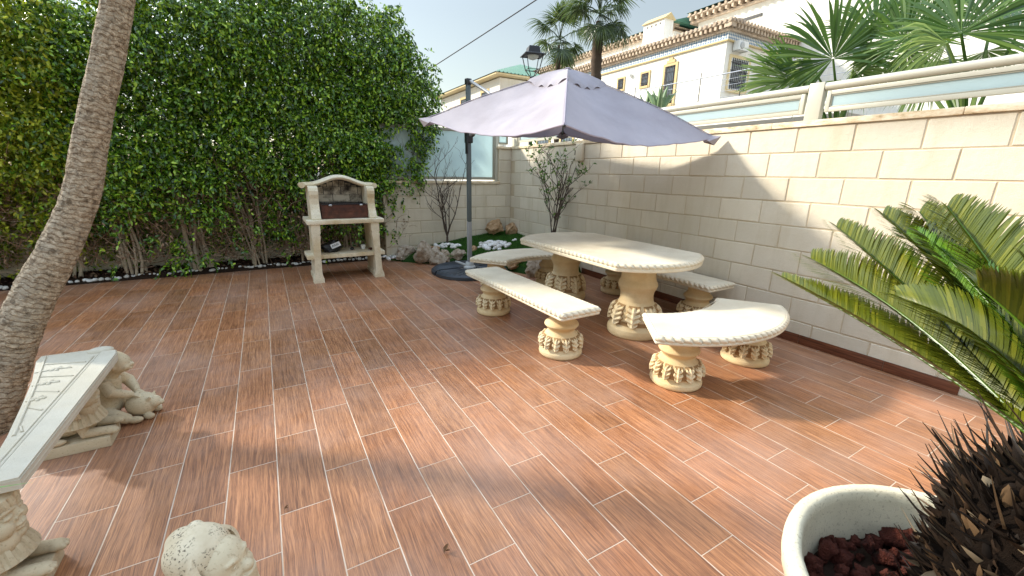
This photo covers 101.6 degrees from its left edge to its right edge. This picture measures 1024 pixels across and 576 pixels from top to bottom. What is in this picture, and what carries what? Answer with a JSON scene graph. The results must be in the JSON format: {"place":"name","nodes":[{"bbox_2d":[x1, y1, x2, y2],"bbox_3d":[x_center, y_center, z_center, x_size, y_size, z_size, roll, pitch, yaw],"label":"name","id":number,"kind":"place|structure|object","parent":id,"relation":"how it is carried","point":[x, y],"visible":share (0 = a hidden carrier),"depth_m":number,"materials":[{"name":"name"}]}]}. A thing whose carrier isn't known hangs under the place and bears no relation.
{"place":"outdoors","nodes":[
{"label":"outdoors","id":0,"kind":"place"},
{"bbox_2d":[0,255,384,290],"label":"garden soil","id":1,"kind":"structure","parent":0,"point":[236,268],"depth_m":5.68,"materials":[{"name":"brown soil"}]},
{"bbox_2d":[0,0,59,278],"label":"ficus shrub","id":2,"kind":"object","parent":1,"relation":"on","point":[6,228],"visible":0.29,"depth_m":4.66,"materials":[{"name":"green plant"}]},
{"bbox_2d":[0,0,229,281],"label":"ficus shrub","id":3,"kind":"object","parent":1,"relation":"on","point":[135,246],"visible":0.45,"depth_m":4.76,"materials":[{"name":"green plant"}]},
{"bbox_2d":[16,0,288,279],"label":"ficus shrub","id":4,"kind":"object","parent":1,"relation":"on","point":[167,62],"visible":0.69,"depth_m":5.05,"materials":[{"name":"green plant"}]},
{"bbox_2d":[0,254,381,283],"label":"pebbles","id":5,"kind":"object","parent":1,"relation":"on","point":[95,274],"visible":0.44,"depth_m":5.63,"materials":[{"name":"white stone"}]},
{"bbox_2d":[133,0,333,267],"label":"ficus shrub","id":6,"kind":"object","parent":1,"relation":"on","point":[216,33],"visible":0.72,"depth_m":5.28,"materials":[{"name":"green plant"}]},
{"bbox_2d":[237,0,412,258],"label":"ficus shrub","id":7,"kind":"object","parent":1,"relation":"on","point":[337,26],"visible":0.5,"depth_m":5.81,"materials":[{"name":"green plant"}]},
{"bbox_2d":[326,0,449,254],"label":"ficus shrub","id":8,"kind":"object","parent":1,"relation":"on","point":[408,111],"visible":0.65,"depth_m":6.15,"materials":[{"name":"green plant"}]},
{"bbox_2d":[3,170,442,180],"bbox_3d":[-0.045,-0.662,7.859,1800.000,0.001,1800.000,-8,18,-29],"label":"ground","id":9,"kind":"structure","parent":0,"point":[426,179],"depth_m":81.10,"materials":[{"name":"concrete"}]},
{"bbox_2d":[0,0,160,277],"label":"ficus shrub","id":10,"kind":"object","parent":9,"relation":"on","point":[34,170],"visible":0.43,"depth_m":4.47,"materials":[{"name":"green plant"}]},
{"bbox_2d":[0,176,383,277],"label":"block wall","id":11,"kind":"structure","parent":9,"relation":"on","point":[107,266],"depth_m":5.85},
{"bbox_2d":[180,0,372,266],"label":"ficus shrub","id":12,"kind":"object","parent":9,"relation":"on","point":[270,20],"visible":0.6,"depth_m":5.60,"materials":[{"name":"green plant"}]},
{"bbox_2d":[379,146,510,259],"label":"block wall","id":13,"kind":"structure","parent":9,"relation":"on","point":[490,200],"depth_m":7.03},
{"bbox_2d":[379,123,494,179],"bbox_3d":[-1.151,-2.194,6.827,1.960,0.810,0.037,-8,18,-29],"label":"glass screen","id":14,"kind":"object","parent":13,"relation":"on","point":[483,157],"visible":0.48,"depth_m":6.90,"materials":[{"name":"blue glass"}]},
{"bbox_2d":[494,136,498,180],"bbox_3d":[-0.277,-2.302,7.323,0.098,0.833,0.090,-8,18,-29],"label":"fence post","id":15,"kind":"object","parent":13,"relation":"on","point":[496,156],"visible":0.61,"depth_m":7.30,"materials":[{"name":"beige"}]},
{"bbox_2d":[499,136,507,144],"bbox_3d":[-0.166,-2.612,7.331,0.205,0.175,0.037,-8,18,-29],"label":"glass fence panel","id":16,"kind":"object","parent":15,"relation":"attached to","point":[503,140],"visible":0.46,"depth_m":7.34,"materials":[{"name":"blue glass"}]},
{"bbox_2d":[437,64,539,180],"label":"villa","id":17,"kind":"object","parent":9,"relation":"on","point":[499,79],"visible":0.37,"depth_m":43.48,"materials":[{"name":"beige paint"}]},
{"bbox_2d":[460,96,465,103],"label":"window","id":18,"kind":"structure","parent":17,"relation":"in","point":[463,99],"depth_m":48.61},
{"bbox_2d":[520,45,545,144],"bbox_3d":[0.458,-3.598,10.410,0.500,4.328,0.500,-3,16,-14],"label":"street lamp","id":19,"kind":"object","parent":9,"relation":"on","point":[533,52],"visible":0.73,"depth_m":9.79,"materials":[{"name":"black metal"}]},
{"bbox_2d":[523,0,592,142],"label":"palm tree","id":20,"kind":"object","parent":9,"relation":"on","point":[563,58],"visible":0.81,"depth_m":16.60,"materials":[{"name":"green plant"}]},
{"bbox_2d":[556,0,643,79],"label":"palm tree","id":21,"kind":"object","parent":9,"relation":"on","point":[599,33],"visible":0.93,"depth_m":13.45,"materials":[{"name":"green plant"}]},
{"bbox_2d":[522,17,697,76],"bbox_3d":[8.687,-16.890,42.225,7.569,13.418,23.400,-8,18,-29],"label":"villa","id":22,"kind":"object","parent":9,"relation":"on","point":[681,25],"visible":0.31,"depth_m":33.87,"materials":[{"name":"paint"}]},
{"bbox_2d":[450,12,799,146],"bbox_3d":[7.843,-15.478,41.017,14.540,11.304,37.680,-8,18,-29],"label":"villa","id":23,"kind":"object","parent":9,"relation":"on","point":[660,55],"visible":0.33,"depth_m":23.92,"materials":[{"name":"white paint"}]},
{"bbox_2d":[536,140,550,143],"bbox_3d":[2.722,-12.596,36.902,0.090,1.764,2.234,-8,18,-29],"label":"window","id":24,"kind":"structure","parent":23,"relation":"in","point":[544,141],"depth_m":36.82,"materials":[{"name":"grey glass"}]},
{"bbox_2d":[559,138,573,141],"bbox_3d":[4.422,-11.825,34.070,0.090,1.880,1.941,-8,18,-29],"label":"window","id":25,"kind":"structure","parent":23,"relation":"in","point":[566,139],"depth_m":34.03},
{"bbox_2d":[616,76,625,90],"bbox_3d":[7.376,-13.832,28.346,0.090,0.880,0.740,-8,18,-29],"label":"window","id":26,"kind":"structure","parent":23,"relation":"in","point":[621,80],"depth_m":28.27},
{"bbox_2d":[639,70,650,88],"bbox_3d":[8.447,-13.264,26.582,0.090,0.980,0.840,-8,18,-29],"label":"window","id":27,"kind":"structure","parent":23,"relation":"in","point":[644,82],"depth_m":26.55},
{"bbox_2d":[661,57,678,106],"bbox_3d":[9.421,-12.335,25.078,0.090,2.680,1.060,-8,18,-29],"label":"balcony door","id":28,"kind":"structure","parent":23,"relation":"in","point":[670,70],"depth_m":24.93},
{"bbox_2d":[725,54,750,94],"bbox_3d":[12.360,-11.616,22.793,1.880,1.830,0.090,-8,18,-29],"label":"window","id":29,"kind":"structure","parent":23,"relation":"in","point":[734,60],"depth_m":22.68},
{"bbox_2d":[732,40,748,53],"bbox_3d":[12.106,-12.762,22.096,0.850,0.480,0.450,-8,18,-29],"label":"air conditioner","id":30,"kind":"object","parent":23,"relation":"attached to","point":[738,45],"visible":0.98,"depth_m":21.92,"materials":[{"name":"grey plastic"}]},
{"bbox_2d":[625,47,866,129],"bbox_3d":[9.724,-10.270,23.375,1.690,2.650,16.600,-8,18,-29],"label":"terrace railing","id":31,"kind":"object","parent":23,"relation":"attached to","point":[856,112],"visible":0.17,"depth_m":20.14,"materials":[{"name":"metal"}]},
{"bbox_2d":[639,91,652,104],"bbox_3d":[7.949,-10.767,24.637,0.868,1.603,0.869,-8,18,-29],"label":"baluster","id":32,"kind":"object","parent":31,"relation":"attached to","point":[647,99],"visible":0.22,"depth_m":24.41,"materials":[{"name":"white stone"}]},
{"bbox_2d":[646,83,675,107],"bbox_3d":[8.439,-10.576,23.959,1.602,1.957,1.569,-8,18,-29],"label":"agave","id":33,"kind":"object","parent":31,"relation":"on","point":[661,100],"visible":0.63,"depth_m":23.67,"materials":[{"name":"green plant"}]},
{"bbox_2d":[510,101,1023,403],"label":"block wall","id":34,"kind":"structure","parent":9,"relation":"on","point":[747,210],"depth_m":3.57,"materials":[{"name":"brick"}]},
{"bbox_2d":[512,138,519,145],"bbox_3d":[0.068,-2.623,7.361,0.100,0.252,0.210,-8,18,-29],"label":"fence post","id":35,"kind":"object","parent":34,"relation":"on","point":[515,141],"visible":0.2,"depth_m":7.32,"materials":[{"name":"white concrete"}]},
{"bbox_2d":[575,143,584,160],"bbox_3d":[0.933,-1.869,5.758,0.060,0.235,0.148,-8,18,-29],"label":"wall box","id":36,"kind":"object","parent":34,"relation":"attached to","point":[579,153],"visible":0.93,"depth_m":5.72,"materials":[{"name":"beige plastic"}]},
{"bbox_2d":[803,82,827,120],"bbox_3d":[2.461,-1.503,3.383,0.100,0.287,0.140,-8,18,-29],"label":"fence post","id":37,"kind":"object","parent":34,"relation":"on","point":[816,99],"visible":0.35,"depth_m":3.36,"materials":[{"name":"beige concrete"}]},
{"bbox_2d":[519,85,809,142],"bbox_3d":[1.276,-2.093,5.343,0.060,0.220,4.610,-8,18,-29],"label":"glass fence panel","id":38,"kind":"object","parent":37,"relation":"attached to","point":[782,105],"visible":0.68,"depth_m":3.87,"materials":[{"name":"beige glass"}]},
{"bbox_2d":[824,53,1023,111],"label":"glass fence panel","id":39,"kind":"object","parent":37,"relation":"attached to","point":[993,81],"visible":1,"depth_m":2.79,"materials":[{"name":"white glass"}]},
{"bbox_2d":[735,0,928,118],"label":"fan palm","id":40,"kind":"object","parent":9,"relation":"on","point":[859,35],"visible":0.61,"depth_m":4.32,"materials":[{"name":"green plant"}]},
{"bbox_2d":[687,0,1023,114],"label":"villa","id":41,"kind":"object","parent":9,"relation":"on","point":[773,14],"visible":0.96,"depth_m":23.71,"materials":[{"name":"paint"}]},
{"bbox_2d":[839,0,1023,111],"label":"fan palm","id":42,"kind":"object","parent":9,"relation":"on","point":[928,35],"visible":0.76,"depth_m":3.48,"materials":[{"name":"green plant"}]},
{"bbox_2d":[0,0,722,168],"label":"sky","id":43,"kind":"structure","parent":0,"point":[445,26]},
{"bbox_2d":[426,0,536,70],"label":"overhead cable","id":44,"kind":"object","parent":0,"point":[486,32],"visible":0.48,"depth_m":15.63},
{"bbox_2d":[0,259,1021,575],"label":"terrace floor","id":45,"kind":"structure","parent":0,"point":[398,419],"depth_m":2.27,"materials":[{"name":"brown tile"}]},
{"bbox_2d":[0,346,124,575],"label":"stone bench","id":46,"kind":"object","parent":45,"relation":"on","point":[63,412],"visible":1,"depth_m":1.66,"materials":[{"name":"beige stone"}]},
{"bbox_2d":[0,0,135,435],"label":"palm tree","id":47,"kind":"object","parent":45,"relation":"on","point":[34,293],"visible":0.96,"depth_m":2.25,"materials":[{"name":"brown plant"}]},
{"bbox_2d":[98,351,163,423],"bbox_3d":[-2.184,0.545,2.330,0.279,0.403,0.292,11,18,33],"label":"child statue","id":48,"kind":"object","parent":45,"relation":"on","point":[136,401],"visible":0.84,"depth_m":2.32,"materials":[{"name":"beige stone"}]},
{"bbox_2d":[161,520,259,575],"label":"rock","id":49,"kind":"object","parent":45,"relation":"on","point":[197,548],"visible":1,"depth_m":1.04,"materials":[{"name":"beige stone"}]},
{"bbox_2d":[297,175,384,283],"bbox_3d":[-2.241,-0.811,5.520,0.955,1.325,0.620,-8,18,-29],"label":"stone barbecue","id":50,"kind":"object","parent":45,"relation":"on","point":[337,199],"visible":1,"depth_m":5.43,"materials":[{"name":"beige stone"}]},
{"bbox_2d":[321,239,342,252],"bbox_3d":[-2.349,-0.545,5.461,0.280,0.170,0.279,-8,18,-29],"label":"charcoal bag","id":51,"kind":"object","parent":50,"relation":"on","point":[332,245],"visible":1,"depth_m":5.41,"materials":[{"name":"black plastic"}]},
{"bbox_2d":[413,240,431,263],"bbox_3d":[-1.348,-0.558,6.499,0.343,0.394,0.291,-6,17,-25],"label":"border rock","id":52,"kind":"object","parent":45,"relation":"on","point":[422,254],"visible":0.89,"depth_m":6.39,"materials":[{"name":"stone"}]},
{"bbox_2d":[429,246,446,264],"bbox_3d":[-1.136,-0.494,6.467,0.225,0.303,0.257,10,18,30],"label":"border rock","id":53,"kind":"object","parent":45,"relation":"on","point":[438,257],"visible":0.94,"depth_m":6.42,"materials":[{"name":"stone"}]},
{"bbox_2d":[443,544,449,551],"bbox_3d":[-0.247,0.983,1.573,0.023,0.016,0.031,-5,16,-21],"label":"dry leaf","id":54,"kind":"object","parent":45,"relation":"on","point":[445,547],"visible":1,"depth_m":1.57,"materials":[{"name":"brown plant"}]},
{"bbox_2d":[441,249,451,261],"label":"border rock","id":55,"kind":"object","parent":45,"relation":"on","point":[446,252],"visible":0.56,"depth_m":6.54,"materials":[{"name":"stone"}]},
{"bbox_2d":[450,249,465,260],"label":"border rock","id":56,"kind":"object","parent":45,"relation":"on","point":[457,254],"visible":0.73,"depth_m":6.53,"materials":[{"name":"stone"}]},
{"bbox_2d":[431,260,507,280],"bbox_3d":[-0.608,-0.317,6.008,1.077,0.166,1.077,-8,18,-29],"label":"umbrella base","id":57,"kind":"object","parent":45,"relation":"on","point":[454,270],"visible":0.62,"depth_m":5.83,"materials":[{"name":"plastic"}]},
{"bbox_2d":[419,67,720,261],"bbox_3d":[0.261,-1.184,4.585,2.075,2.460,2.942,-11,19,-36],"label":"cantilever umbrella","id":58,"kind":"object","parent":57,"relation":"on","point":[564,103],"visible":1,"depth_m":3.85,"materials":[{"name":"grey fabric"}]},
{"bbox_2d":[391,230,580,273],"bbox_3d":[-0.492,-0.518,6.353,2.262,0.383,2.113,-8,18,-29],"label":"lawn mound","id":59,"kind":"object","parent":45,"relation":"on","point":[518,269],"visible":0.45,"depth_m":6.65,"materials":[{"name":"green plant"}]},
{"bbox_2d":[395,245,416,261],"bbox_3d":[-1.715,-0.560,6.740,0.380,0.279,0.265,-9,18,-31],"label":"border rock","id":60,"kind":"object","parent":59,"relation":"on","point":[403,251],"visible":0.88,"depth_m":6.63,"materials":[{"name":"stone"}]},
{"bbox_2d":[397,136,472,242],"bbox_3d":[-1.082,-1.535,6.735,0.933,1.725,1.282,6,16,17],"label":"bare shrub","id":61,"kind":"object","parent":59,"relation":"on","point":[442,209],"visible":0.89,"depth_m":6.74,"materials":[{"name":"brown plant"}]},
{"bbox_2d":[485,219,503,234],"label":"border rock","id":62,"kind":"object","parent":59,"relation":"on","point":[493,227],"visible":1,"depth_m":7.29,"materials":[{"name":"stone"}]},
{"bbox_2d":[505,222,517,233],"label":"border rock","id":63,"kind":"object","parent":59,"relation":"on","point":[511,227],"visible":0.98,"depth_m":7.43,"materials":[{"name":"stone"}]},
{"bbox_2d":[525,137,595,231],"bbox_3d":[0.737,-1.381,5.925,1.048,1.991,0.930,-2,16,-12],"label":"leafy shrub","id":64,"kind":"object","parent":59,"relation":"on","point":[561,206],"visible":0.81,"depth_m":5.93,"materials":[{"name":"green plant"}]},
{"bbox_2d":[470,248,553,284],"bbox_3d":[0.136,-0.232,5.284,1.428,0.420,0.685,-8,18,-29],"label":"curved bench","id":65,"kind":"object","parent":45,"relation":"on","point":[501,258],"visible":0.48,"depth_m":5.13,"materials":[{"name":"stone"}]},
{"bbox_2d":[507,262,520,269],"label":"border rock","id":66,"kind":"object","parent":45,"relation":"on","point":[512,266],"visible":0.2,"depth_m":6.04,"materials":[{"name":"stone"}]},
{"bbox_2d":[525,260,540,276],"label":"border rock","id":67,"kind":"object","parent":45,"relation":"on","point":[533,266],"visible":0.56,"depth_m":5.79,"materials":[{"name":"stone"}]},
{"bbox_2d":[465,266,600,360],"bbox_3d":[0.094,0.179,3.785,0.396,0.420,1.635,-8,18,-30],"label":"straight bench","id":68,"kind":"object","parent":45,"relation":"on","point":[560,337],"visible":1,"depth_m":3.33,"materials":[{"name":"stone"}]},
{"bbox_2d":[520,232,703,340],"bbox_3d":[0.888,-0.074,4.191,1.045,0.722,1.934,-8,18,-29],"label":"stone table","id":69,"kind":"object","parent":45,"relation":"on","point":[639,265],"visible":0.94,"depth_m":3.68,"materials":[{"name":"beige stone"}]},
{"bbox_2d":[600,269,735,312],"bbox_3d":[1.560,-0.020,4.611,0.395,0.420,1.635,-8,18,-29],"label":"straight bench","id":70,"kind":"object","parent":45,"relation":"on","point":[697,294],"visible":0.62,"depth_m":4.08,"materials":[{"name":"stone"}]},
{"bbox_2d":[642,298,789,391],"bbox_3d":[1.496,0.409,3.043,1.428,0.420,0.685,-8,18,-29],"label":"curved bench","id":71,"kind":"object","parent":45,"relation":"on","point":[740,332],"visible":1,"depth_m":2.83,"materials":[{"name":"stone"}]},
{"bbox_2d":[781,484,936,575],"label":"plant pot","id":72,"kind":"object","parent":45,"relation":"on","point":[860,511],"visible":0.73,"depth_m":1.22,"materials":[{"name":"ceramic"}]},
{"bbox_2d":[804,552,823,572],"bbox_3d":[0.820,0.751,1.145,0.057,0.050,0.056,7,16,19],"label":"lava stone","id":73,"kind":"object","parent":72,"relation":"on","point":[810,558],"visible":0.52,"depth_m":1.13,"materials":[{"name":"brown stone"}]},
{"bbox_2d":[806,564,825,575],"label":"lava stone","id":74,"kind":"object","parent":72,"relation":"on","point":[810,569],"visible":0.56,"depth_m":1.11,"materials":[{"name":"red stone"}]},
{"bbox_2d":[813,563,821,572],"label":"lava stone","id":75,"kind":"object","parent":74,"relation":"on","point":[817,567],"visible":1,"depth_m":1.10,"materials":[{"name":"red stone"}]},
{"bbox_2d":[818,536,836,544],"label":"lava stone","id":76,"kind":"object","parent":72,"relation":"on","point":[822,538],"visible":0.18,"depth_m":1.20,"materials":[{"name":"red stone"}]},
{"bbox_2d":[826,535,835,542],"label":"lava stone","id":77,"kind":"object","parent":76,"relation":"on","point":[832,538],"visible":0.73,"depth_m":1.19,"materials":[{"name":"red stone"}]},
{"bbox_2d":[817,538,838,560],"bbox_3d":[0.875,0.723,1.159,0.057,0.048,0.047,-15,5,-17],"label":"lava stone","id":78,"kind":"object","parent":72,"relation":"in","point":[828,548],"visible":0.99,"depth_m":1.15,"materials":[{"name":"brown stone"}]},
{"bbox_2d":[828,549,854,569],"bbox_3d":[0.918,0.755,1.163,0.052,0.060,0.054,-9,18,-32],"label":"lava stone","id":79,"kind":"object","parent":72,"relation":"on","point":[846,557],"visible":0.68,"depth_m":1.15,"materials":[{"name":"brown stone"}]},
{"bbox_2d":[833,563,849,575],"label":"lava stone","id":80,"kind":"object","parent":72,"relation":"on","point":[843,569],"visible":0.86,"depth_m":1.12,"materials":[{"name":"red stone"}]},
{"bbox_2d":[835,537,849,551],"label":"lava stone","id":81,"kind":"object","parent":72,"relation":"in","point":[842,542],"visible":0.43,"depth_m":1.20,"materials":[{"name":"brown stone"}]},
{"bbox_2d":[846,542,856,551],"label":"lava stone","id":82,"kind":"object","parent":72,"relation":"on","point":[851,546],"visible":1,"depth_m":1.16,"materials":[{"name":"brown stone"}]},
{"bbox_2d":[850,534,860,547],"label":"lava stone","id":83,"kind":"object","parent":72,"relation":"on","point":[855,539],"visible":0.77,"depth_m":1.21,"materials":[{"name":"red stone"}]},
{"bbox_2d":[849,568,866,575],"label":"lava stone","id":84,"kind":"object","parent":72,"relation":"on","point":[854,572],"visible":0.98,"depth_m":1.10,"materials":[{"name":"red stone"}]},
{"bbox_2d":[855,553,864,561],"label":"lava stone","id":85,"kind":"object","parent":72,"relation":"on","point":[859,557],"visible":0.98,"depth_m":1.16,"materials":[{"name":"brown stone"}]},
{"bbox_2d":[854,562,870,575],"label":"lava stone","id":86,"kind":"object","parent":72,"relation":"on","point":[866,571],"visible":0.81,"depth_m":1.12,"materials":[{"name":"red stone"}]},
{"bbox_2d":[860,534,875,554],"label":"lava stone","id":87,"kind":"object","parent":72,"relation":"on","point":[868,545],"visible":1,"depth_m":1.16,"materials":[{"name":"brown stone"}]},
{"bbox_2d":[867,565,875,574],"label":"lava stone","id":88,"kind":"object","parent":72,"relation":"on","point":[872,569],"visible":0.98,"depth_m":1.13,"materials":[{"name":"red stone"}]},
{"bbox_2d":[865,533,883,550],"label":"lava stone","id":89,"kind":"object","parent":72,"relation":"on","point":[878,541],"visible":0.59,"depth_m":1.20,"materials":[{"name":"brown stone"}]},
{"bbox_2d":[879,568,891,575],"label":"lava stone","id":90,"kind":"object","parent":72,"relation":"on","point":[884,571],"visible":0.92,"depth_m":1.09,"materials":[{"name":"red stone"}]},
{"bbox_2d":[874,548,900,568],"bbox_3d":[1.016,0.737,1.132,0.036,0.053,0.056,1,15,-1],"label":"lava stone","id":91,"kind":"object","parent":72,"relation":"on","point":[883,557],"visible":0.98,"depth_m":1.12,"materials":[{"name":"brown stone"}]},
{"bbox_2d":[878,527,910,549],"bbox_3d":[1.100,0.718,1.206,0.071,0.071,0.053,7,16,19],"label":"lava stone","id":92,"kind":"object","parent":72,"relation":"in","point":[891,537],"visible":0.88,"depth_m":1.19,"materials":[{"name":"red stone"}]},
{"bbox_2d":[772,193,1023,575],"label":"cycad","id":93,"kind":"object","parent":72,"relation":"in","point":[967,319],"visible":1,"depth_m":0.95,"materials":[{"name":"green plant"}]},
{"bbox_2d":[899,566,907,575],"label":"lava stone","id":94,"kind":"object","parent":72,"relation":"on","point":[903,570],"visible":0.6,"depth_m":1.10,"materials":[{"name":"red stone"}]},
{"bbox_2d":[901,552,914,567],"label":"lava stone","id":95,"kind":"object","parent":72,"relation":"on","point":[903,562],"visible":0.13,"depth_m":1.12,"materials":[{"name":"brown stone"}]},
{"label":"lava stone","id":96,"kind":"object","parent":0,"visible":0},
{"bbox_2d":[904,528,916,541],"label":"lava stone","id":97,"kind":"object","parent":96,"relation":"on","point":[909,530],"visible":0.33,"depth_m":1.20,"materials":[{"name":"red stone"}]},
{"label":"lava stone","id":98,"kind":"object","parent":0,"visible":0},
{"bbox_2d":[889,547,899,556],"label":"lava stone","id":99,"kind":"object","parent":98,"relation":"on","point":[894,551],"visible":0.84,"depth_m":1.16,"materials":[{"name":"brown stone"}]}
]}

